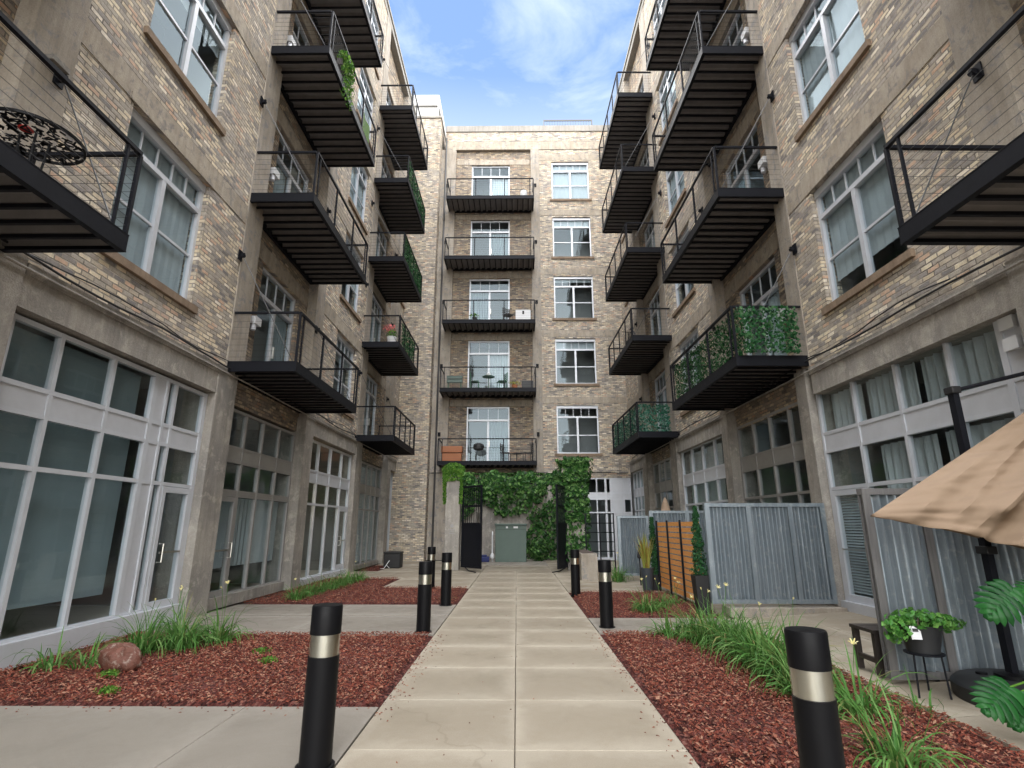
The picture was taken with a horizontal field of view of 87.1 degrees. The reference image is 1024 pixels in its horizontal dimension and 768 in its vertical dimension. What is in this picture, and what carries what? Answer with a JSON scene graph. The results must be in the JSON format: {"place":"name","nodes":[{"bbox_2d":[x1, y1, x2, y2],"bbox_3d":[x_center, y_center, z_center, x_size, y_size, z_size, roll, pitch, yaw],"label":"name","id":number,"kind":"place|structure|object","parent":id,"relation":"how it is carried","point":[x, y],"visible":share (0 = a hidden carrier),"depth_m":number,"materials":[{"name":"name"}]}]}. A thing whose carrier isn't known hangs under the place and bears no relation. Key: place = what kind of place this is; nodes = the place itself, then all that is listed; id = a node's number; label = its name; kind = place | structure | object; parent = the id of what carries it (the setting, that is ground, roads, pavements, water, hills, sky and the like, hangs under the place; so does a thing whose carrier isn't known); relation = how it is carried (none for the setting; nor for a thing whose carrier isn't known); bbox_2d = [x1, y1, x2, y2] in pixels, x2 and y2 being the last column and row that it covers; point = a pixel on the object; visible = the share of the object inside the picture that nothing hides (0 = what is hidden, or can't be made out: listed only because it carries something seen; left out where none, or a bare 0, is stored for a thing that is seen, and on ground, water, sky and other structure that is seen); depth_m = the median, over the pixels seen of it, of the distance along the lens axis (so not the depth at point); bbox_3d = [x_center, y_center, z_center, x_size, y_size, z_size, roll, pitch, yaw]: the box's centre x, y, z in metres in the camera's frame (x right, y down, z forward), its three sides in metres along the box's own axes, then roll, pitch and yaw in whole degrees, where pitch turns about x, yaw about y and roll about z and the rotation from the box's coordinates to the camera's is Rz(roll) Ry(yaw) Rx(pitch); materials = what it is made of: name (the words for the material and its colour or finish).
{"place":"outdoors","nodes":[
{"label":"outdoors","id":0,"kind":"place"},
{"bbox_2d":[0,630,432,708],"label":"front mulch bed","id":1,"kind":"object","parent":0,"point":[378,703],"visible":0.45,"depth_m":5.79,"materials":[{"name":"brown wood"}]},
{"bbox_2d":[1,626,92,676],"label":"daylily","id":2,"kind":"object","parent":1,"relation":"on","point":[48,664],"visible":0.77,"depth_m":6.40,"materials":[{"name":"green plant"}]},
{"bbox_2d":[47,632,106,669],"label":"daylily","id":3,"kind":"object","parent":1,"relation":"on","point":[89,662],"visible":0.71,"depth_m":6.40,"materials":[{"name":"green plant"}]},
{"bbox_2d":[98,642,142,672],"bbox_3d":[-4.569,3.214,6.285,0.438,0.363,0.396,9,-17,-29],"label":"boulder","id":4,"kind":"object","parent":1,"relation":"on","point":[125,656],"visible":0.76,"depth_m":6.19,"materials":[{"name":"pink stone"}]},
{"bbox_2d":[85,598,188,658],"bbox_3d":[-4.917,3.287,7.160,1.180,0.855,1.274,9,-17,-30],"label":"daylily","id":5,"kind":"object","parent":1,"relation":"on","point":[137,642],"visible":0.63,"depth_m":7.08,"materials":[{"name":"green plant"}]},
{"bbox_2d":[130,587,228,656],"bbox_3d":[-4.526,3.293,7.383,1.320,0.959,1.212,0,-15,0],"label":"daylily","id":6,"kind":"object","parent":1,"relation":"on","point":[180,641],"visible":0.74,"depth_m":7.25,"materials":[{"name":"green plant"}]},
{"bbox_2d":[139,585,221,646],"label":"daylily","id":7,"kind":"object","parent":1,"relation":"on","point":[180,615],"visible":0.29,"depth_m":7.79,"materials":[{"name":"green plant"}]},
{"bbox_2d":[178,580,258,648],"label":"daylily","id":8,"kind":"object","parent":1,"relation":"on","point":[225,637],"visible":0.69,"depth_m":7.73,"materials":[{"name":"green plant"}]},
{"bbox_2d":[0,604,455,767],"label":"walkway","id":9,"kind":"structure","parent":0,"point":[128,737],"depth_m":4.52,"materials":[{"name":"beige concrete"}]},
{"bbox_2d":[295,603,342,767],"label":"bollard light","id":10,"kind":"object","parent":9,"relation":"on","point":[317,728],"visible":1,"depth_m":3.85,"materials":[{"name":"black metal"}]},
{"bbox_2d":[415,561,432,633],"bbox_3d":[-1.417,3.436,8.728,0.270,1.070,0.270,0,-15,0],"label":"bollard light","id":11,"kind":"object","parent":9,"relation":"on","point":[423,622],"visible":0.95,"depth_m":8.64,"materials":[{"name":"black metal"}]},
{"bbox_2d":[439,552,451,605],"bbox_3d":[-1.410,4.182,11.582,0.270,1.070,0.270,0,-15,0],"label":"bollard light","id":12,"kind":"object","parent":9,"relation":"on","point":[446,579],"visible":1,"depth_m":11.49,"materials":[{"name":"black metal"}]},
{"bbox_2d":[246,577,467,604],"bbox_3d":[-3.507,5.476,14.441,4.670,0.075,5.910,0,-15,0],"label":"mulch bed","id":13,"kind":"object","parent":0,"point":[461,595],"visible":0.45,"depth_m":12.62,"materials":[{"name":"brown wood"}]},
{"bbox_2d":[0,560,799,767],"bbox_3d":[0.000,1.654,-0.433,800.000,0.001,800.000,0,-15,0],"label":"ground","id":14,"kind":"structure","parent":0,"point":[243,602],"depth_m":8.54,"materials":[{"name":"grey concrete"}]},
{"bbox_2d":[389,0,639,128],"label":"sky","id":15,"kind":"structure","parent":0,"point":[488,62],"materials":[{"name":"blue"}]},
{"bbox_2d":[486,559,547,565],"bbox_3d":[0.230,8.089,24.303,2.560,0.150,3.880,0,-15,0],"label":"utility pad","id":16,"kind":"object","parent":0,"point":[530,562],"visible":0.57,"depth_m":23.15,"materials":[{"name":"grey concrete"}]},
{"bbox_2d":[495,524,526,561],"bbox_3d":[-0.050,7.222,24.564,1.460,1.660,0.860,0,-15,0],"label":"utility cabinet","id":17,"kind":"object","parent":16,"relation":"on","point":[510,542],"visible":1,"depth_m":24.18,"materials":[{"name":"green metal"}]},
{"bbox_2d":[528,536,549,560],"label":"bush","id":18,"kind":"object","parent":16,"relation":"on","point":[544,548],"visible":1,"depth_m":24.61,"materials":[{"name":"green plant"}]},
{"bbox_2d":[335,570,699,767],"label":"path","id":19,"kind":"structure","parent":0,"point":[581,709],"depth_m":5.27,"materials":[{"name":"beige concrete"}]},
{"bbox_2d":[336,560,791,611],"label":"forecourt","id":20,"kind":"structure","parent":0,"point":[406,574],"depth_m":17.85,"materials":[{"name":"grey concrete"}]},
{"bbox_2d":[0,0,427,670],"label":"apartment building","id":21,"kind":"structure","parent":20,"relation":"on","point":[208,288],"depth_m":10.33,"materials":[{"name":"brick"}]},
{"bbox_2d":[0,107,86,169],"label":"lattice table","id":22,"kind":"object","parent":21,"relation":"on","point":[19,113],"visible":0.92,"depth_m":5.64,"materials":[{"name":"black metal"}]},
{"bbox_2d":[101,107,205,313],"bbox_3d":[-6.010,-2.874,9.186,0.306,2.630,2.410,0,-15,0],"label":"window","id":23,"kind":"structure","parent":21,"relation":"in","point":[155,252],"depth_m":9.29,"materials":[{"name":"glass"}]},
{"bbox_2d":[143,486,190,610],"bbox_3d":[-6.015,2.903,9.437,0.193,2.140,0.820,0,-15,0],"label":"door","id":24,"kind":"structure","parent":21,"relation":"in","point":[176,562],"depth_m":9.59,"materials":[{"name":"metal"}]},
{"bbox_2d":[143,0,231,136],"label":"window","id":25,"kind":"structure","parent":21,"relation":"in","point":[187,34],"depth_m":11.13,"materials":[{"name":"glass"}]},
{"bbox_2d":[209,496,236,597],"bbox_3d":[-6.099,3.427,11.203,0.193,2.140,0.960,0,-15,0],"label":"door","id":26,"kind":"structure","parent":21,"relation":"in","point":[229,530],"depth_m":11.56,"materials":[{"name":"beige metal"}]},
{"bbox_2d":[251,267,295,360],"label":"balcony door","id":27,"kind":"structure","parent":21,"relation":"in","point":[268,345],"depth_m":15.03,"materials":[{"name":"glass"}]},
{"bbox_2d":[273,133,308,192],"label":"balcony door","id":28,"kind":"structure","parent":21,"relation":"in","point":[280,156],"depth_m":15.32,"materials":[{"name":"glass"}]},
{"bbox_2d":[334,508,346,570],"bbox_3d":[-5.929,5.402,18.695,0.193,2.110,0.920,0,-15,0],"label":"door","id":29,"kind":"structure","parent":21,"relation":"in","point":[337,566],"depth_m":18.93,"materials":[{"name":"metal"}]},
{"bbox_2d":[333,333,353,419],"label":"window","id":30,"kind":"structure","parent":21,"relation":"in","point":[342,344],"depth_m":19.64,"materials":[{"name":"glass"}]},
{"bbox_2d":[337,50,356,110],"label":"hanging plant","id":31,"kind":"object","parent":21,"relation":"hanging from","point":[349,81],"visible":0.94,"depth_m":14.47,"materials":[{"name":"green plant"}]},
{"bbox_2d":[340,233,361,322],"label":"window","id":32,"kind":"structure","parent":21,"relation":"in","point":[346,290],"depth_m":20.37,"materials":[{"name":"glass"}]},
{"bbox_2d":[348,167,367,234],"bbox_3d":[-5.920,-7.536,20.721,0.306,2.630,2.410,0,-15,0],"label":"window","id":33,"kind":"structure","parent":21,"relation":"in","point":[357,185],"depth_m":21.08,"materials":[{"name":"glass"}]},
{"bbox_2d":[356,68,373,153],"bbox_3d":[-5.920,-11.164,21.670,0.306,2.630,2.410,0,-15,0],"label":"window","id":34,"kind":"structure","parent":21,"relation":"in","point":[366,90],"depth_m":21.92,"materials":[{"name":"glass"}]},
{"bbox_2d":[363,374,376,434],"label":"balcony door","id":35,"kind":"structure","parent":21,"relation":"in","point":[370,385],"depth_m":24.11,"materials":[{"name":"glass"}]},
{"bbox_2d":[369,295,381,341],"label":"balcony door","id":36,"kind":"structure","parent":21,"relation":"in","point":[373,329],"depth_m":24.84,"materials":[{"name":"glass"}]},
{"bbox_2d":[444,473,461,570],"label":"gate pillar","id":37,"kind":"structure","parent":20,"relation":"on","point":[452,538],"depth_m":20.62,"materials":[{"name":"grey concrete"}]},
{"bbox_2d":[442,462,465,504],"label":"ivy","id":38,"kind":"object","parent":37,"relation":"attached to","point":[458,469],"visible":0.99,"depth_m":20.96,"materials":[{"name":"green plant"}]},
{"bbox_2d":[461,485,482,572],"bbox_3d":[-1.590,5.362,20.096,0.270,3.102,1.200,13,-19,-40],"label":"gate leaf","id":39,"kind":"object","parent":20,"relation":"on","point":[471,544],"visible":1,"depth_m":20.05,"materials":[{"name":"black metal"}]},
{"bbox_2d":[389,95,637,560],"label":"apartment building","id":40,"kind":"structure","parent":20,"relation":"on","point":[489,244],"depth_m":29.42,"materials":[{"name":"brick"}]},
{"bbox_2d":[466,407,508,460],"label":"balcony door","id":41,"kind":"structure","parent":40,"relation":"in","point":[482,422],"depth_m":28.37,"materials":[{"name":"glass"}]},
{"bbox_2d":[467,341,509,387],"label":"balcony door","id":42,"kind":"structure","parent":40,"relation":"in","point":[480,353],"depth_m":29.99,"materials":[{"name":"glass"}]},
{"bbox_2d":[469,279,509,318],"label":"balcony door","id":43,"kind":"structure","parent":40,"relation":"in","point":[480,289],"depth_m":30.22,"materials":[{"name":"glass"}]},
{"bbox_2d":[470,221,509,254],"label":"balcony door","id":44,"kind":"structure","parent":40,"relation":"in","point":[486,228],"depth_m":31.15,"materials":[{"name":"glass"}]},
{"bbox_2d":[472,166,509,194],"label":"balcony door","id":45,"kind":"structure","parent":40,"relation":"in","point":[483,186],"depth_m":32.52,"materials":[{"name":"glass"}]},
{"bbox_2d":[461,478,563,559],"bbox_3d":[0.181,6.602,26.532,6.471,4.038,0.330,0,-15,0],"label":"ivy","id":46,"kind":"object","parent":40,"relation":"attached to","point":[540,527],"visible":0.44,"depth_m":26.60,"materials":[{"name":"green plant"}]},
{"bbox_2d":[550,162,591,200],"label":"window","id":47,"kind":"structure","parent":40,"relation":"in","point":[570,182],"depth_m":31.73,"materials":[{"name":"glass"}]},
{"bbox_2d":[551,218,593,258],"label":"window","id":48,"kind":"structure","parent":40,"relation":"in","point":[571,236],"depth_m":32.07,"materials":[{"name":"glass"}]},
{"bbox_2d":[552,276,596,320],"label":"window","id":49,"kind":"structure","parent":40,"relation":"in","point":[573,296],"depth_m":31.14,"materials":[{"name":"glass"}]},
{"bbox_2d":[554,339,599,385],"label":"window","id":50,"kind":"structure","parent":40,"relation":"in","point":[575,359],"depth_m":30.11,"materials":[{"name":"glass"}]},
{"bbox_2d":[555,406,602,455],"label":"window","id":51,"kind":"structure","parent":40,"relation":"in","point":[577,426],"depth_m":29.24,"materials":[{"name":"glass"}]},
{"bbox_2d":[552,484,567,572],"bbox_3d":[1.754,5.355,20.069,0.270,3.102,1.150,-6,-16,22],"label":"gate leaf","id":52,"kind":"object","parent":20,"relation":"on","point":[561,539],"visible":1,"depth_m":19.86,"materials":[{"name":"black metal"}]},
{"bbox_2d":[567,473,585,570],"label":"gate column","id":53,"kind":"structure","parent":20,"relation":"on","point":[576,532],"depth_m":20.53,"materials":[{"name":"grey concrete"}]},
{"bbox_2d":[555,455,593,570],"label":"ivy","id":54,"kind":"object","parent":53,"relation":"attached to","point":[574,467],"visible":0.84,"depth_m":20.69,"materials":[{"name":"green plant"}]},
{"bbox_2d":[579,550,597,580],"bbox_3d":[2.387,5.900,17.635,0.500,0.810,2.350,0,-15,0],"label":"trough planter","id":55,"kind":"object","parent":20,"relation":"on","point":[588,562],"visible":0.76,"depth_m":16.52,"materials":[{"name":"concrete"}]},
{"bbox_2d":[616,516,649,575],"bbox_3d":[3.787,5.011,16.744,0.980,1.780,0.104,0,-15,0],"label":"corrugated fence","id":56,"kind":"object","parent":20,"relation":"on","point":[633,528],"visible":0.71,"depth_m":16.78,"materials":[{"name":"grey metal"}]},
{"bbox_2d":[629,534,654,591],"bbox_3d":[3.484,4.619,14.039,0.694,1.468,0.766,0,-15,0],"label":"potted flax","id":57,"kind":"object","parent":20,"relation":"on","point":[646,569],"visible":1,"depth_m":13.92,"materials":[{"name":"plant"}]},
{"bbox_2d":[649,517,659,590],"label":"potted shrub","id":58,"kind":"object","parent":20,"relation":"on","point":[654,561],"visible":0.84,"depth_m":14.24,"materials":[{"name":"green plant"}]},
{"bbox_2d":[648,511,708,584],"bbox_3d":[4.797,4.405,14.567,2.080,1.910,0.104,0,-15,0],"label":"corrugated fence","id":59,"kind":"object","parent":20,"relation":"on","point":[672,516],"visible":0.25,"depth_m":14.72,"materials":[{"name":"grey metal"}]},
{"bbox_2d":[599,0,1023,617],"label":"apartment building","id":60,"kind":"structure","parent":20,"relation":"on","point":[845,178],"depth_m":10.82,"materials":[{"name":"brick"}]},
{"bbox_2d":[613,404,670,447],"bbox_3d":[5.164,1.830,21.928,1.342,1.113,4.753,0,-15,0],"label":"leaf screen","id":61,"kind":"object","parent":60,"relation":"on","point":[641,415],"visible":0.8,"depth_m":19.78,"materials":[{"name":"green plant"}]},
{"bbox_2d":[655,370,668,430],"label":"balcony door","id":62,"kind":"structure","parent":60,"relation":"in","point":[663,398],"depth_m":23.49,"materials":[{"name":"glass"}]},
{"bbox_2d":[658,71,677,145],"bbox_3d":[6.135,-11.293,21.177,0.306,2.630,2.410,0,-15,0],"label":"window","id":63,"kind":"structure","parent":60,"relation":"in","point":[668,80],"depth_m":21.50,"materials":[{"name":"glass"}]},
{"bbox_2d":[665,171,685,227],"bbox_3d":[6.135,-7.665,20.228,0.306,2.630,2.410,0,-15,0],"label":"window","id":64,"kind":"structure","parent":60,"relation":"in","point":[676,178],"depth_m":20.59,"materials":[{"name":"glass"}]},
{"bbox_2d":[672,226,695,317],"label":"window","id":65,"kind":"structure","parent":60,"relation":"in","point":[688,290],"depth_m":19.71,"materials":[{"name":"glass"}]},
{"bbox_2d":[680,327,702,416],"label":"window","id":66,"kind":"structure","parent":60,"relation":"in","point":[693,336],"depth_m":18.83,"materials":[{"name":"glass"}]},
{"bbox_2d":[722,6,744,45],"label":"balcony door","id":67,"kind":"structure","parent":60,"relation":"in","point":[737,37],"depth_m":15.69,"materials":[{"name":"metal"}]},
{"bbox_2d":[674,305,801,399],"bbox_3d":[5.230,-0.560,13.138,1.339,1.084,4.523,0,-15,0],"label":"leaf screen","id":68,"kind":"object","parent":60,"relation":"on","point":[791,323],"visible":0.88,"depth_m":11.11,"materials":[{"name":"green plant"}]},
{"bbox_2d":[726,124,764,187],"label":"balcony door","id":69,"kind":"structure","parent":60,"relation":"in","point":[756,180],"depth_m":15.57,"materials":[{"name":"glass"}]},
{"bbox_2d":[739,258,786,354],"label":"balcony door","id":70,"kind":"structure","parent":60,"relation":"in","point":[757,295],"depth_m":14.41,"materials":[{"name":"glass"}]},
{"bbox_2d":[789,0,871,141],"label":"window","id":71,"kind":"structure","parent":60,"relation":"in","point":[832,43],"depth_m":10.79,"materials":[{"name":"glass"}]},
{"bbox_2d":[832,487,874,606],"bbox_3d":[6.209,2.964,9.691,0.208,2.110,1.020,0,-15,0],"label":"door","id":72,"kind":"structure","parent":60,"relation":"in","point":[851,596],"depth_m":9.95,"materials":[{"name":"metal"}]},
{"bbox_2d":[814,121,915,315],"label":"window","id":73,"kind":"structure","parent":60,"relation":"in","point":[860,212],"depth_m":9.79,"materials":[{"name":"glass"}]},
{"bbox_2d":[569,590,723,617],"bbox_3d":[2.699,4.799,11.848,2.550,0.072,4.000,0,-15,0],"label":"mulch bed","id":74,"kind":"object","parent":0,"point":[585,612],"visible":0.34,"depth_m":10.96,"materials":[{"name":"brown wood"}]},
{"bbox_2d":[570,549,580,595],"bbox_3d":[1.545,4.593,13.152,0.270,1.070,0.270,0,-15,0],"label":"bollard light","id":75,"kind":"object","parent":74,"relation":"on","point":[575,573],"visible":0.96,"depth_m":13.06,"materials":[{"name":"black metal"}]},
{"bbox_2d":[625,576,670,613],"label":"daylily","id":76,"kind":"object","parent":74,"relation":"on","point":[644,608],"visible":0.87,"depth_m":10.48,"materials":[{"name":"green plant"}]},
{"bbox_2d":[655,520,701,601],"bbox_3d":[3.819,4.058,12.470,0.062,1.760,3.350,0,-15,0],"label":"slatted screen","id":77,"kind":"object","parent":74,"relation":"on","point":[682,563],"visible":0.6,"depth_m":12.62,"materials":[{"name":"orange wood"}]},
{"bbox_2d":[689,506,710,615],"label":"potted shrub","id":78,"kind":"object","parent":74,"relation":"on","point":[699,578],"visible":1,"depth_m":10.33,"materials":[{"name":"green plant"}]},
{"bbox_2d":[588,618,744,635],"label":"walkway","id":79,"kind":"structure","parent":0,"point":[625,624],"depth_m":9.33,"materials":[{"name":"beige concrete"}]},
{"bbox_2d":[598,560,614,628],"bbox_3d":[1.587,3.543,9.137,0.270,1.070,0.270,0,-15,0],"label":"bollard light","id":80,"kind":"object","parent":79,"relation":"on","point":[605,599],"visible":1,"depth_m":9.05,"materials":[{"name":"black metal"}]},
{"bbox_2d":[601,629,1023,767],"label":"front mulch bed","id":81,"kind":"object","parent":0,"point":[699,759],"visible":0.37,"depth_m":4.64,"materials":[{"name":"brown wood"}]},
{"bbox_2d":[659,594,723,642],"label":"daylily","id":82,"kind":"object","parent":81,"relation":"on","point":[690,628],"visible":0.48,"depth_m":8.05,"materials":[{"name":"green plant"}]},
{"bbox_2d":[675,587,747,649],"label":"daylily","id":83,"kind":"object","parent":81,"relation":"on","point":[698,637],"visible":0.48,"depth_m":7.55,"materials":[{"name":"green plant"}]},
{"bbox_2d":[682,583,775,656],"bbox_3d":[2.898,3.222,7.266,1.332,1.043,1.303,0,-15,0],"label":"daylily","id":84,"kind":"object","parent":81,"relation":"on","point":[725,630],"visible":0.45,"depth_m":7.14,"materials":[{"name":"green plant"}]},
{"bbox_2d":[703,596,785,669],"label":"daylily","id":85,"kind":"object","parent":81,"relation":"on","point":[735,645],"visible":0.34,"depth_m":6.72,"materials":[{"name":"green plant"}]},
{"bbox_2d":[699,601,810,682],"bbox_3d":[2.948,2.990,6.253,1.323,1.007,1.374,11,-18,-35],"label":"daylily","id":86,"kind":"object","parent":81,"relation":"on","point":[754,652],"visible":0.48,"depth_m":6.21,"materials":[{"name":"green plant"}]},
{"bbox_2d":[733,599,869,692],"bbox_3d":[3.045,2.888,5.831,1.421,0.984,1.316,0,-15,0],"label":"daylily","id":87,"kind":"object","parent":81,"relation":"on","point":[766,664],"visible":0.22,"depth_m":5.79,"materials":[{"name":"green plant"}]},
{"bbox_2d":[742,638,862,706],"bbox_3d":[2.832,2.837,5.326,1.076,0.743,0.980,-10,-18,33],"label":"daylily","id":88,"kind":"object","parent":81,"relation":"on","point":[785,689],"visible":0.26,"depth_m":5.38,"materials":[{"name":"green plant"}]},
{"bbox_2d":[784,626,845,767],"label":"bollard light","id":89,"kind":"object","parent":81,"relation":"on","point":[817,725],"visible":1,"depth_m":2.95,"materials":[{"name":"black metal"}]},
{"bbox_2d":[783,634,935,730],"bbox_3d":[3.094,2.716,4.894,1.144,0.783,1.192,6,-16,-21],"label":"daylily","id":90,"kind":"object","parent":81,"relation":"on","point":[862,702],"visible":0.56,"depth_m":4.85,"materials":[{"name":"green plant"}]},
{"bbox_2d":[833,672,984,767],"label":"daylily","id":91,"kind":"object","parent":81,"relation":"on","point":[896,753],"visible":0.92,"depth_m":3.72,"materials":[{"name":"green plant"}]},
{"bbox_2d":[713,611,1023,753],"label":"patio","id":92,"kind":"structure","parent":0,"point":[956,707],"depth_m":5.92,"materials":[{"name":"beige concrete"}]},
{"bbox_2d":[722,605,847,617],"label":"concrete kerb","id":93,"kind":"structure","parent":92,"relation":"on","point":[794,610],"depth_m":9.79,"materials":[{"name":"grey concrete"}]},
{"bbox_2d":[702,503,837,603],"bbox_3d":[4.871,3.196,10.241,2.310,1.820,0.104,0,-15,0],"label":"corrugated fence","id":94,"kind":"object","parent":93,"relation":"on","point":[767,553],"visible":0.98,"depth_m":10.23,"materials":[{"name":"grey metal"}]},
{"bbox_2d":[849,623,884,676],"bbox_3d":[4.471,3.053,6.210,0.840,0.475,0.440,0,-15,0],"label":"bench","id":95,"kind":"object","parent":92,"relation":"on","point":[872,629],"visible":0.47,"depth_m":6.19,"materials":[{"name":"brown wood"}]},
{"bbox_2d":[903,649,952,699],"bbox_3d":[4.154,2.896,5.385,0.350,0.402,0.350,0,-15,0],"label":"plant stand","id":96,"kind":"object","parent":92,"relation":"on","point":[941,655],"visible":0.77,"depth_m":5.32,"materials":[{"name":"black metal"}]},
{"bbox_2d":[881,607,966,654],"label":"potted plant","id":97,"kind":"object","parent":96,"relation":"on","point":[922,634],"visible":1,"depth_m":5.38,"materials":[{"name":"green plant"}]},
{"bbox_2d":[856,488,1023,681],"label":"corrugated fence","id":98,"kind":"object","parent":92,"relation":"on","point":[933,570],"visible":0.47,"depth_m":6.00,"materials":[{"name":"grey metal"}]},
{"bbox_2d":[950,668,1023,709],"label":"umbrella base","id":99,"kind":"object","parent":92,"relation":"on","point":[962,682],"visible":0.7,"depth_m":5.26,"materials":[{"name":"grey plastic"}]},
{"bbox_2d":[871,371,1023,681],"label":"cantilever umbrella","id":100,"kind":"object","parent":99,"relation":"on","point":[977,491],"visible":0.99,"depth_m":5.14,"materials":[{"name":"beige fabric"}]},
{"bbox_2d":[969,579,1023,732],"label":"monstera","id":101,"kind":"object","parent":92,"relation":"on","point":[993,704],"visible":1,"depth_m":4.35,"materials":[{"name":"green plant"}]},
{"bbox_3d":[0.053,3.871,21.237,4.100,0.160,0.150,0,-15,0],"label":"gate beam","id":102,"kind":"object","parent":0,"visible":0},
{"bbox_2d":[462,469,567,499],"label":"ivy","id":103,"kind":"object","parent":102,"relation":"attached to","point":[501,484],"visible":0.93,"depth_m":20.93,"materials":[{"name":"green plant"}]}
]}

